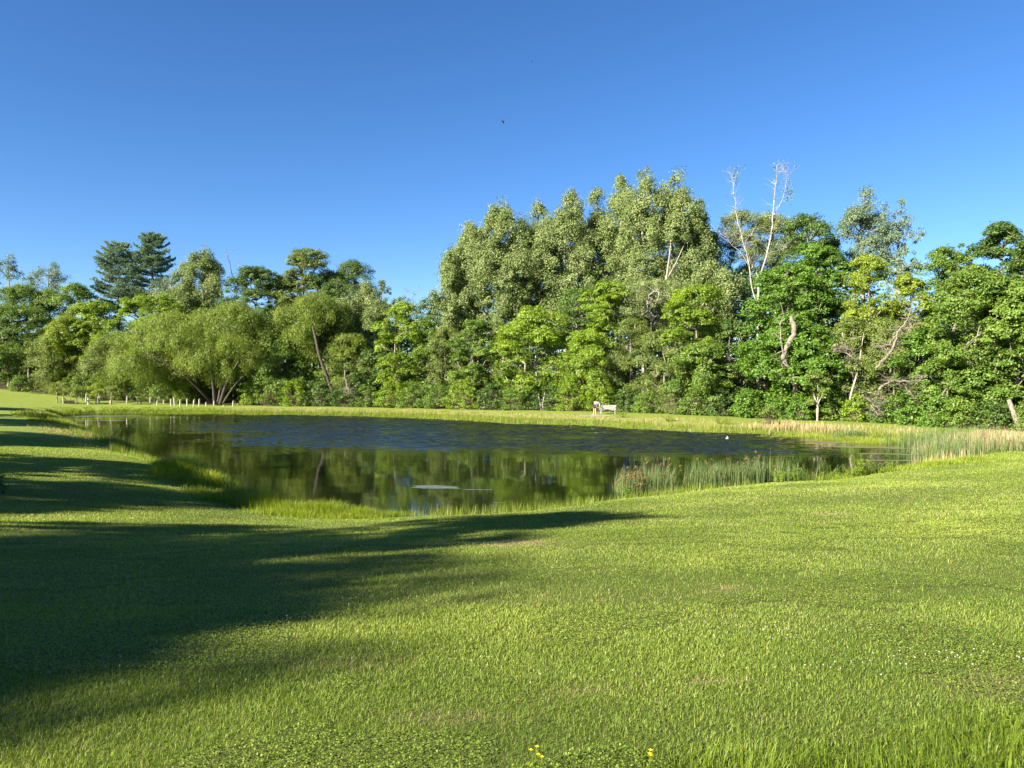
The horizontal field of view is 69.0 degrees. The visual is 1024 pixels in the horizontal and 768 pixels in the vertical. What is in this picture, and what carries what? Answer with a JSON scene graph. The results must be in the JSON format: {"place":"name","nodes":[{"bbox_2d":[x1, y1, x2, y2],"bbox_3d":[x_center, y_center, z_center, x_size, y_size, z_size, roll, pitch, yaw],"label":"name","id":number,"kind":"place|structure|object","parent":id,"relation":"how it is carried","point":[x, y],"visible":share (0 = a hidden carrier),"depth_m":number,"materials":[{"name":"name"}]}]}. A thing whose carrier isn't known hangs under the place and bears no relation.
{"place":"outdoors","nodes":[
{"label":"outdoors","id":0,"kind":"place"},
{"bbox_2d":[61,414,925,516],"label":"pond water","id":1,"kind":"structure","parent":0,"point":[383,463],"depth_m":46.42,"materials":[{"name":"black liquid"}]},
{"bbox_2d":[0,367,1023,767],"bbox_3d":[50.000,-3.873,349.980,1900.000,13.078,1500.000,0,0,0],"label":"ground","id":2,"kind":"structure","parent":0,"point":[14,401],"depth_m":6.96,"materials":[{"name":"green plant"}]},
{"bbox_2d":[0,302,51,385],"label":"tree","id":3,"kind":"object","parent":2,"relation":"on","point":[9,349],"visible":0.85,"depth_m":123.09,"materials":[{"name":"green plant"}]},
{"bbox_2d":[0,282,67,382],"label":"tree","id":4,"kind":"object","parent":2,"relation":"on","point":[13,294],"visible":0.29,"depth_m":131.05,"materials":[{"name":"green plant"}]},
{"bbox_2d":[17,260,71,375],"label":"silver tree","id":5,"kind":"object","parent":2,"relation":"on","point":[50,274],"visible":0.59,"depth_m":137.35,"materials":[{"name":"green plant"}]},
{"bbox_2d":[19,333,77,386],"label":"olive tree","id":6,"kind":"object","parent":2,"relation":"on","point":[40,342],"visible":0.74,"depth_m":117.74,"materials":[{"name":"green plant"}]},
{"bbox_2d":[33,314,101,391],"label":"yellow tree","id":7,"kind":"object","parent":2,"relation":"on","point":[64,322],"visible":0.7,"depth_m":118.86,"materials":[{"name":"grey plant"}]},
{"bbox_2d":[34,282,104,376],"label":"tree","id":8,"kind":"object","parent":2,"relation":"on","point":[81,293],"visible":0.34,"depth_m":127.71,"materials":[{"name":"green plant"}]},
{"bbox_2d":[61,298,124,372],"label":"bright tree","id":9,"kind":"object","parent":2,"relation":"on","point":[92,309],"visible":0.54,"depth_m":120.94,"materials":[{"name":"green plant"}]},
{"bbox_2d":[71,332,136,388],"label":"olive tree","id":10,"kind":"object","parent":2,"relation":"on","point":[89,361],"visible":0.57,"depth_m":113.96,"materials":[{"name":"green plant"}]},
{"bbox_2d":[89,240,146,317],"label":"pine tree","id":11,"kind":"object","parent":2,"relation":"on","point":[105,261],"visible":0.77,"depth_m":144.28,"materials":[{"name":"green plant"}]},
{"bbox_2d":[88,291,186,396],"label":"bright tree","id":12,"kind":"object","parent":2,"relation":"on","point":[162,300],"visible":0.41,"depth_m":120.64,"materials":[{"name":"green plant"}]},
{"bbox_2d":[121,231,179,315],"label":"pine tree","id":13,"kind":"object","parent":2,"relation":"on","point":[146,255],"visible":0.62,"depth_m":145.71,"materials":[{"name":"green plant"}]},
{"bbox_2d":[96,309,245,403],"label":"willow tree","id":14,"kind":"object","parent":2,"relation":"on","point":[154,331],"visible":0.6,"depth_m":108.39,"materials":[{"name":"green plant"}]},
{"bbox_2d":[153,279,211,330],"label":"poplar tree","id":15,"kind":"object","parent":2,"relation":"on","point":[189,299],"visible":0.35,"depth_m":130.36,"materials":[{"name":"green plant"}]},
{"bbox_2d":[171,245,227,313],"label":"poplar tree","id":16,"kind":"object","parent":2,"relation":"on","point":[208,267],"visible":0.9,"depth_m":131.78,"materials":[{"name":"green plant"}]},
{"bbox_2d":[167,298,292,404],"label":"willow tree","id":17,"kind":"object","parent":2,"relation":"on","point":[242,321],"visible":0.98,"depth_m":104.69,"materials":[{"name":"green plant"}]},
{"bbox_2d":[213,265,288,385],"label":"maple tree","id":18,"kind":"object","parent":2,"relation":"on","point":[256,275],"visible":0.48,"depth_m":125.54,"materials":[{"name":"green plant"}]},
{"bbox_2d":[245,371,288,405],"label":"shrub","id":19,"kind":"object","parent":2,"relation":"on","point":[269,399],"visible":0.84,"depth_m":105.68,"materials":[{"name":"green plant"}]},
{"bbox_2d":[250,334,317,400],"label":"tree","id":20,"kind":"object","parent":2,"relation":"on","point":[305,372],"visible":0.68,"depth_m":106.33,"materials":[{"name":"green plant"}]},
{"bbox_2d":[277,378,310,405],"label":"shrub","id":21,"kind":"object","parent":2,"relation":"on","point":[289,401],"visible":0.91,"depth_m":104.82,"materials":[{"name":"green plant"}]},
{"bbox_2d":[269,246,338,328],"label":"bright tree","id":22,"kind":"object","parent":2,"relation":"on","point":[310,260],"visible":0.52,"depth_m":126.16,"materials":[{"name":"green plant"}]},
{"bbox_2d":[294,377,336,406],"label":"shrub","id":23,"kind":"object","parent":2,"relation":"on","point":[315,395],"visible":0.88,"depth_m":104.86,"materials":[{"name":"green plant"}]},
{"bbox_2d":[266,289,367,398],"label":"willow tree","id":24,"kind":"object","parent":2,"relation":"on","point":[316,310],"visible":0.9,"depth_m":107.31,"materials":[{"name":"green plant"}]},
{"bbox_2d":[299,268,359,362],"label":"dark tree","id":25,"kind":"object","parent":2,"relation":"on","point":[324,276],"visible":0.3,"depth_m":126.64,"materials":[{"name":"green plant"}]},
{"bbox_2d":[313,332,375,398],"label":"olive tree","id":26,"kind":"object","parent":2,"relation":"on","point":[350,338],"visible":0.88,"depth_m":106.55,"materials":[{"name":"green plant"}]},
{"bbox_2d":[325,259,383,378],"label":"olive tree","id":27,"kind":"object","parent":2,"relation":"on","point":[356,268],"visible":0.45,"depth_m":126.06,"materials":[{"name":"green plant"}]},
{"bbox_2d":[333,277,393,401],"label":"poplar tree","id":28,"kind":"object","parent":2,"relation":"on","point":[367,308],"visible":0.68,"depth_m":112.68,"materials":[{"name":"green plant"}]},
{"bbox_2d":[347,349,393,400],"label":"dark tree","id":29,"kind":"object","parent":2,"relation":"on","point":[367,355],"visible":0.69,"depth_m":105.45,"materials":[{"name":"green plant"}]},
{"bbox_2d":[372,379,406,407],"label":"shrub","id":30,"kind":"object","parent":2,"relation":"on","point":[391,395],"visible":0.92,"depth_m":100.07,"materials":[{"name":"green plant"}]},
{"bbox_2d":[368,300,435,404],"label":"bright tree","id":31,"kind":"object","parent":2,"relation":"on","point":[398,310],"visible":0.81,"depth_m":102.04,"materials":[{"name":"green plant"}]},
{"bbox_2d":[395,379,439,408],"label":"shrub","id":32,"kind":"object","parent":2,"relation":"on","point":[414,401],"visible":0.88,"depth_m":97.82,"materials":[{"name":"green plant"}]},
{"bbox_2d":[400,317,444,405],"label":"tree","id":33,"kind":"object","parent":2,"relation":"on","point":[415,353],"visible":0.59,"depth_m":102.22,"materials":[{"name":"green plant"}]},
{"bbox_2d":[409,297,444,393],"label":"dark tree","id":34,"kind":"object","parent":2,"relation":"on","point":[431,316],"visible":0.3,"depth_m":113.27,"materials":[{"name":"green plant"}]},
{"bbox_2d":[420,383,457,408],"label":"shrub","id":35,"kind":"object","parent":2,"relation":"on","point":[440,398],"visible":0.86,"depth_m":95.51,"materials":[{"name":"green plant"}]},
{"bbox_2d":[423,323,469,403],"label":"olive tree","id":36,"kind":"object","parent":2,"relation":"on","point":[436,341],"visible":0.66,"depth_m":99.29,"materials":[{"name":"green plant"}]},
{"bbox_2d":[427,250,473,404],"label":"poplar tree","id":37,"kind":"object","parent":2,"relation":"on","point":[450,279],"visible":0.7,"depth_m":106.29,"materials":[{"name":"green plant"}]},
{"bbox_2d":[433,219,493,366],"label":"poplar tree","id":38,"kind":"object","parent":2,"relation":"on","point":[457,250],"visible":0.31,"depth_m":108.96,"materials":[{"name":"green plant"}]},
{"bbox_2d":[442,377,484,409],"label":"shrub","id":39,"kind":"object","parent":2,"relation":"on","point":[463,403],"visible":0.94,"depth_m":93.45,"materials":[{"name":"green plant"}]},
{"bbox_2d":[445,318,498,403],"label":"bright tree","id":40,"kind":"object","parent":2,"relation":"on","point":[473,368],"visible":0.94,"depth_m":94.69,"materials":[{"name":"green plant"}]},
{"bbox_2d":[473,382,510,409],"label":"shrub","id":41,"kind":"object","parent":2,"relation":"on","point":[489,391],"visible":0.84,"depth_m":91.83,"materials":[{"name":"green plant"}]},
{"bbox_2d":[458,195,549,404],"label":"poplar tree","id":42,"kind":"object","parent":2,"relation":"on","point":[507,283],"visible":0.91,"depth_m":104.23,"materials":[{"name":"green plant"}]},
{"bbox_2d":[480,327,532,400],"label":"olive tree","id":43,"kind":"object","parent":2,"relation":"on","point":[493,369],"visible":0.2,"depth_m":95.77,"materials":[{"name":"green plant"}]},
{"bbox_2d":[0,243,1023,419],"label":"wood","id":44,"kind":"object","parent":2,"relation":"on","point":[746,383],"visible":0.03,"depth_m":106.55,"materials":[{"name":"green plant"}]},
{"bbox_2d":[10,406,1015,519],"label":"bank grass","id":45,"kind":"structure","parent":2,"relation":"on","point":[186,470],"depth_m":37.73,"materials":[{"name":"green plant"}]},
{"bbox_2d":[2,493,1023,767],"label":"tall grass","id":46,"kind":"structure","parent":2,"relation":"on","point":[1010,759],"depth_m":3.77,"materials":[{"name":"green plant"}]},
{"bbox_2d":[490,384,538,410],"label":"shrub","id":47,"kind":"object","parent":2,"relation":"on","point":[517,402],"visible":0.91,"depth_m":89.35,"materials":[{"name":"green plant"}]},
{"bbox_2d":[9,481,1023,695],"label":"clover bloom","id":48,"kind":"object","parent":2,"relation":"on","point":[176,684],"visible":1,"depth_m":6.07,"materials":[{"name":"white plant"}]},
{"bbox_2d":[15,407,1023,515],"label":"dry grass","id":49,"kind":"structure","parent":2,"relation":"on","point":[788,425],"depth_m":60.71,"materials":[{"name":"plant"}]},
{"bbox_2d":[490,304,574,409],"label":"bright tree","id":50,"kind":"object","parent":2,"relation":"on","point":[548,337],"visible":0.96,"depth_m":89.54,"materials":[{"name":"green plant"}]},
{"bbox_2d":[503,197,568,401],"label":"poplar tree","id":51,"kind":"object","parent":2,"relation":"on","point":[539,209],"visible":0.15,"depth_m":108.85,"materials":[{"name":"green plant"}]},
{"bbox_2d":[526,381,565,410],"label":"shrub","id":52,"kind":"object","parent":2,"relation":"on","point":[550,392],"visible":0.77,"depth_m":88.63,"materials":[{"name":"green plant"}]},
{"bbox_2d":[524,187,600,398],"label":"poplar tree","id":53,"kind":"object","parent":2,"relation":"on","point":[568,228],"visible":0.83,"depth_m":103.08,"materials":[{"name":"green plant"}]},
{"bbox_2d":[555,380,588,410],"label":"shrub","id":54,"kind":"object","parent":2,"relation":"on","point":[571,404],"visible":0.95,"depth_m":86.77,"materials":[{"name":"green plant"}]},
{"bbox_2d":[548,286,615,407],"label":"dark tree","id":55,"kind":"object","parent":2,"relation":"on","point":[566,307],"visible":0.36,"depth_m":96.84,"materials":[{"name":"green plant"}]},
{"bbox_2d":[551,324,619,410],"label":"yellow tree","id":56,"kind":"object","parent":2,"relation":"on","point":[595,349],"visible":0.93,"depth_m":86.45,"materials":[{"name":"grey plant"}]},
{"bbox_2d":[568,186,624,405],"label":"poplar tree","id":57,"kind":"object","parent":2,"relation":"on","point":[593,198],"visible":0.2,"depth_m":107.07,"materials":[{"name":"green plant"}]},
{"bbox_2d":[575,278,633,404],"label":"bright tree","id":58,"kind":"object","parent":2,"relation":"on","point":[605,295],"visible":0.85,"depth_m":88.80,"materials":[{"name":"green plant"}]},
{"bbox_2d":[590,173,649,404],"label":"poplar tree","id":59,"kind":"object","parent":2,"relation":"on","point":[609,229],"visible":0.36,"depth_m":102.46,"materials":[{"name":"green plant"}]},
{"bbox_2d":[599,317,659,401],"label":"olive tree","id":60,"kind":"object","parent":2,"relation":"on","point":[625,326],"visible":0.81,"depth_m":86.83,"materials":[{"name":"green plant"}]},
{"bbox_2d":[607,166,679,405],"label":"poplar tree","id":61,"kind":"object","parent":2,"relation":"on","point":[637,212],"visible":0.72,"depth_m":97.99,"materials":[{"name":"green plant"}]},
{"bbox_2d":[607,276,709,407],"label":"olive tree","id":62,"kind":"object","parent":2,"relation":"on","point":[663,290],"visible":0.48,"depth_m":91.70,"materials":[{"name":"green plant"}]},
{"bbox_2d":[630,324,698,412],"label":"olive tree","id":63,"kind":"object","parent":2,"relation":"on","point":[663,366],"visible":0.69,"depth_m":83.78,"materials":[{"name":"green plant"}]},
{"bbox_2d":[645,165,720,406],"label":"poplar tree","id":64,"kind":"object","parent":2,"relation":"on","point":[679,218],"visible":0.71,"depth_m":96.94,"materials":[{"name":"green plant"}]},
{"bbox_2d":[658,283,724,410],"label":"bright tree","id":65,"kind":"object","parent":2,"relation":"on","point":[710,293],"visible":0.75,"depth_m":83.53,"materials":[{"name":"green plant"}]},
{"bbox_2d":[674,384,718,414],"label":"shrub","id":66,"kind":"object","parent":2,"relation":"on","point":[692,402],"visible":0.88,"depth_m":79.36,"materials":[{"name":"green plant"}]},
{"bbox_2d":[673,198,723,404],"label":"poplar tree","id":67,"kind":"object","parent":2,"relation":"on","point":[715,236],"visible":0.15,"depth_m":100.01,"materials":[{"name":"green plant"}]},
{"bbox_2d":[660,342,737,408],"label":"tree","id":68,"kind":"object","parent":2,"relation":"on","point":[694,356],"visible":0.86,"depth_m":80.25,"materials":[{"name":"green plant"}]},
{"bbox_2d":[671,255,745,364],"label":"poplar tree","id":69,"kind":"object","parent":2,"relation":"on","point":[718,277],"visible":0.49,"depth_m":91.51,"materials":[{"name":"green plant"}]},
{"bbox_2d":[612,451,820,493],"bbox_3d":[9.263,3.762,32.775,10.542,1.824,2.702,0,1,-18],"label":"reed bed","id":70,"kind":"object","parent":2,"relation":"on","point":[755,475],"visible":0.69,"depth_m":32.22,"materials":[{"name":"green plant"}]},
{"bbox_2d":[697,387,735,415],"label":"shrub","id":71,"kind":"object","parent":2,"relation":"on","point":[719,409],"visible":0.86,"depth_m":78.53,"materials":[{"name":"green plant"}]},
{"bbox_2d":[711,317,753,414],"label":"dark tree","id":72,"kind":"object","parent":2,"relation":"on","point":[732,324],"visible":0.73,"depth_m":81.67,"materials":[{"name":"green plant"}]},
{"bbox_2d":[727,388,764,417],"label":"shrub","id":73,"kind":"object","parent":2,"relation":"on","point":[744,410],"visible":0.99,"depth_m":75.88,"materials":[{"name":"green plant"}]},
{"bbox_2d":[715,205,778,381],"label":"olive tree","id":74,"kind":"object","parent":2,"relation":"on","point":[752,240],"visible":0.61,"depth_m":103.55,"materials":[{"name":"green plant"}]},
{"bbox_2d":[712,155,796,413],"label":"dead topped tree","id":75,"kind":"object","parent":2,"relation":"on","point":[766,257],"visible":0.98,"depth_m":84.28,"materials":[{"name":"grey wood"}]},
{"bbox_2d":[732,208,811,379],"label":"olive tree","id":76,"kind":"object","parent":2,"relation":"on","point":[770,263],"visible":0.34,"depth_m":103.76,"materials":[{"name":"green plant"}]},
{"bbox_2d":[762,386,800,419],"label":"shrub","id":77,"kind":"object","parent":2,"relation":"on","point":[774,403],"visible":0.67,"depth_m":72.76,"materials":[{"name":"green plant"}]},
{"bbox_2d":[736,261,840,374],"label":"maple tree","id":78,"kind":"object","parent":2,"relation":"on","point":[785,285],"visible":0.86,"depth_m":76.47,"materials":[{"name":"green plant"}]},
{"bbox_2d":[729,319,850,413],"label":"maple tree","id":79,"kind":"object","parent":2,"relation":"on","point":[751,361],"visible":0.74,"depth_m":73.02,"materials":[{"name":"green plant"}]},
{"bbox_2d":[780,391,818,419],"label":"shrub","id":80,"kind":"object","parent":2,"relation":"on","point":[807,414],"visible":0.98,"depth_m":71.42,"materials":[{"name":"green plant"}]},
{"bbox_2d":[763,212,845,390],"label":"dark tree","id":81,"kind":"object","parent":2,"relation":"on","point":[802,220],"visible":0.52,"depth_m":95.49,"materials":[{"name":"green plant"}]},
{"bbox_2d":[802,370,832,420],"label":"tree","id":82,"kind":"object","parent":2,"relation":"on","point":[822,392],"visible":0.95,"depth_m":70.27,"materials":[{"name":"green plant"}]},
{"bbox_2d":[788,241,856,400],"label":"maple tree","id":83,"kind":"object","parent":2,"relation":"on","point":[817,251],"visible":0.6,"depth_m":78.54,"materials":[{"name":"green plant"}]},
{"bbox_2d":[819,390,851,420],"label":"shrub","id":84,"kind":"object","parent":2,"relation":"on","point":[835,399],"visible":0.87,"depth_m":71.02,"materials":[{"name":"green plant"}]},
{"bbox_2d":[807,314,891,418],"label":"olive tree","id":85,"kind":"object","parent":2,"relation":"on","point":[865,331],"visible":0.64,"depth_m":71.58,"materials":[{"name":"green plant"}]},
{"bbox_2d":[838,394,876,421],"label":"shrub","id":86,"kind":"object","parent":2,"relation":"on","point":[857,404],"visible":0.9,"depth_m":69.33,"materials":[{"name":"green plant"}]},
{"bbox_2d":[835,253,901,411],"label":"yellow tree","id":87,"kind":"object","parent":2,"relation":"on","point":[868,264],"visible":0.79,"depth_m":73.75,"materials":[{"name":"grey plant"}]},
{"bbox_2d":[832,185,906,389],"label":"silver tree","id":88,"kind":"object","parent":2,"relation":"on","point":[854,216],"visible":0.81,"depth_m":97.98,"materials":[{"name":"grey plant"}]},
{"bbox_2d":[849,317,915,407],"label":"olive tree","id":89,"kind":"object","parent":2,"relation":"on","point":[887,324],"visible":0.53,"depth_m":70.20,"materials":[{"name":"green plant"}]},
{"bbox_2d":[868,292,926,368],"bbox_3d":[33.321,-4.706,64.355,6.395,6.751,2.853,0,0,0],"label":"dead branch","id":90,"kind":"object","parent":2,"relation":"on","point":[893,345],"visible":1,"depth_m":64.35,"materials":[{"name":"grey wood"}]},
{"bbox_2d":[877,197,926,300],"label":"silver tree","id":91,"kind":"object","parent":2,"relation":"on","point":[898,225],"visible":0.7,"depth_m":96.78,"materials":[{"name":"grey plant"}]},
{"bbox_2d":[873,391,930,424],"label":"shrub","id":92,"kind":"object","parent":2,"relation":"on","point":[902,402],"visible":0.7,"depth_m":65.61,"materials":[{"name":"green plant"}]},
{"bbox_2d":[884,245,922,378],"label":"silver tree","id":93,"kind":"object","parent":2,"relation":"on","point":[910,268],"visible":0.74,"depth_m":92.66,"materials":[{"name":"grey plant"}]},
{"bbox_2d":[882,271,937,416],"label":"yellow tree","id":94,"kind":"object","parent":2,"relation":"on","point":[906,286],"visible":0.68,"depth_m":72.83,"materials":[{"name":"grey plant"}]},
{"bbox_2d":[887,326,962,415],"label":"maple tree","id":95,"kind":"object","parent":2,"relation":"on","point":[917,336],"visible":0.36,"depth_m":66.61,"materials":[{"name":"green plant"}]},
{"bbox_2d":[829,419,1023,461],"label":"reed bed","id":96,"kind":"object","parent":2,"relation":"on","point":[940,444],"visible":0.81,"depth_m":43.54,"materials":[{"name":"green plant"}]},
{"bbox_2d":[897,388,963,426],"bbox_3d":[35.604,2.004,63.416,5.199,3.388,4.206,0,1,25],"label":"shrub","id":97,"kind":"object","parent":2,"relation":"on","point":[924,406],"visible":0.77,"depth_m":62.65,"materials":[{"name":"green plant"}]},
{"bbox_2d":[907,357,981,423],"bbox_3d":[36.545,0.682,62.736,4.830,6.175,5.114,0,0,0],"label":"tree","id":98,"kind":"object","parent":2,"relation":"on","point":[952,383],"visible":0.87,"depth_m":62.43,"materials":[{"name":"green plant"}]},
{"bbox_2d":[911,242,991,356],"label":"tree","id":99,"kind":"object","parent":2,"relation":"on","point":[940,255],"visible":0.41,"depth_m":75.47,"materials":[{"name":"green plant"}]},
{"bbox_2d":[928,393,993,428],"bbox_3d":[37.289,2.124,61.520,5.365,3.128,4.106,0,0,0],"label":"shrub","id":100,"kind":"object","parent":2,"relation":"on","point":[963,411],"visible":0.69,"depth_m":60.95,"materials":[{"name":"green plant"}]},
{"bbox_2d":[910,267,1023,421],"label":"bright tree","id":101,"kind":"object","parent":2,"relation":"on","point":[971,304],"visible":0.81,"depth_m":61.47,"materials":[{"name":"green plant"}]},
{"bbox_2d":[946,219,1023,418],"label":"maple tree","id":102,"kind":"object","parent":2,"relation":"on","point":[1006,231],"visible":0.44,"depth_m":75.48,"materials":[{"name":"green plant"}]},
{"bbox_2d":[960,399,1012,429],"bbox_3d":[38.489,2.459,60.264,3.653,2.534,3.779,0,1,-37],"label":"shrub","id":103,"kind":"object","parent":2,"relation":"on","point":[1000,413],"visible":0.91,"depth_m":59.76,"materials":[{"name":"green plant"}]},
{"bbox_2d":[969,277,1023,429],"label":"bright tree","id":104,"kind":"object","parent":2,"relation":"on","point":[1013,291],"visible":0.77,"depth_m":60.45,"materials":[{"name":"green plant"}]},
{"bbox_2d":[0,0,1023,373],"label":"sky","id":105,"kind":"structure","parent":0,"point":[368,131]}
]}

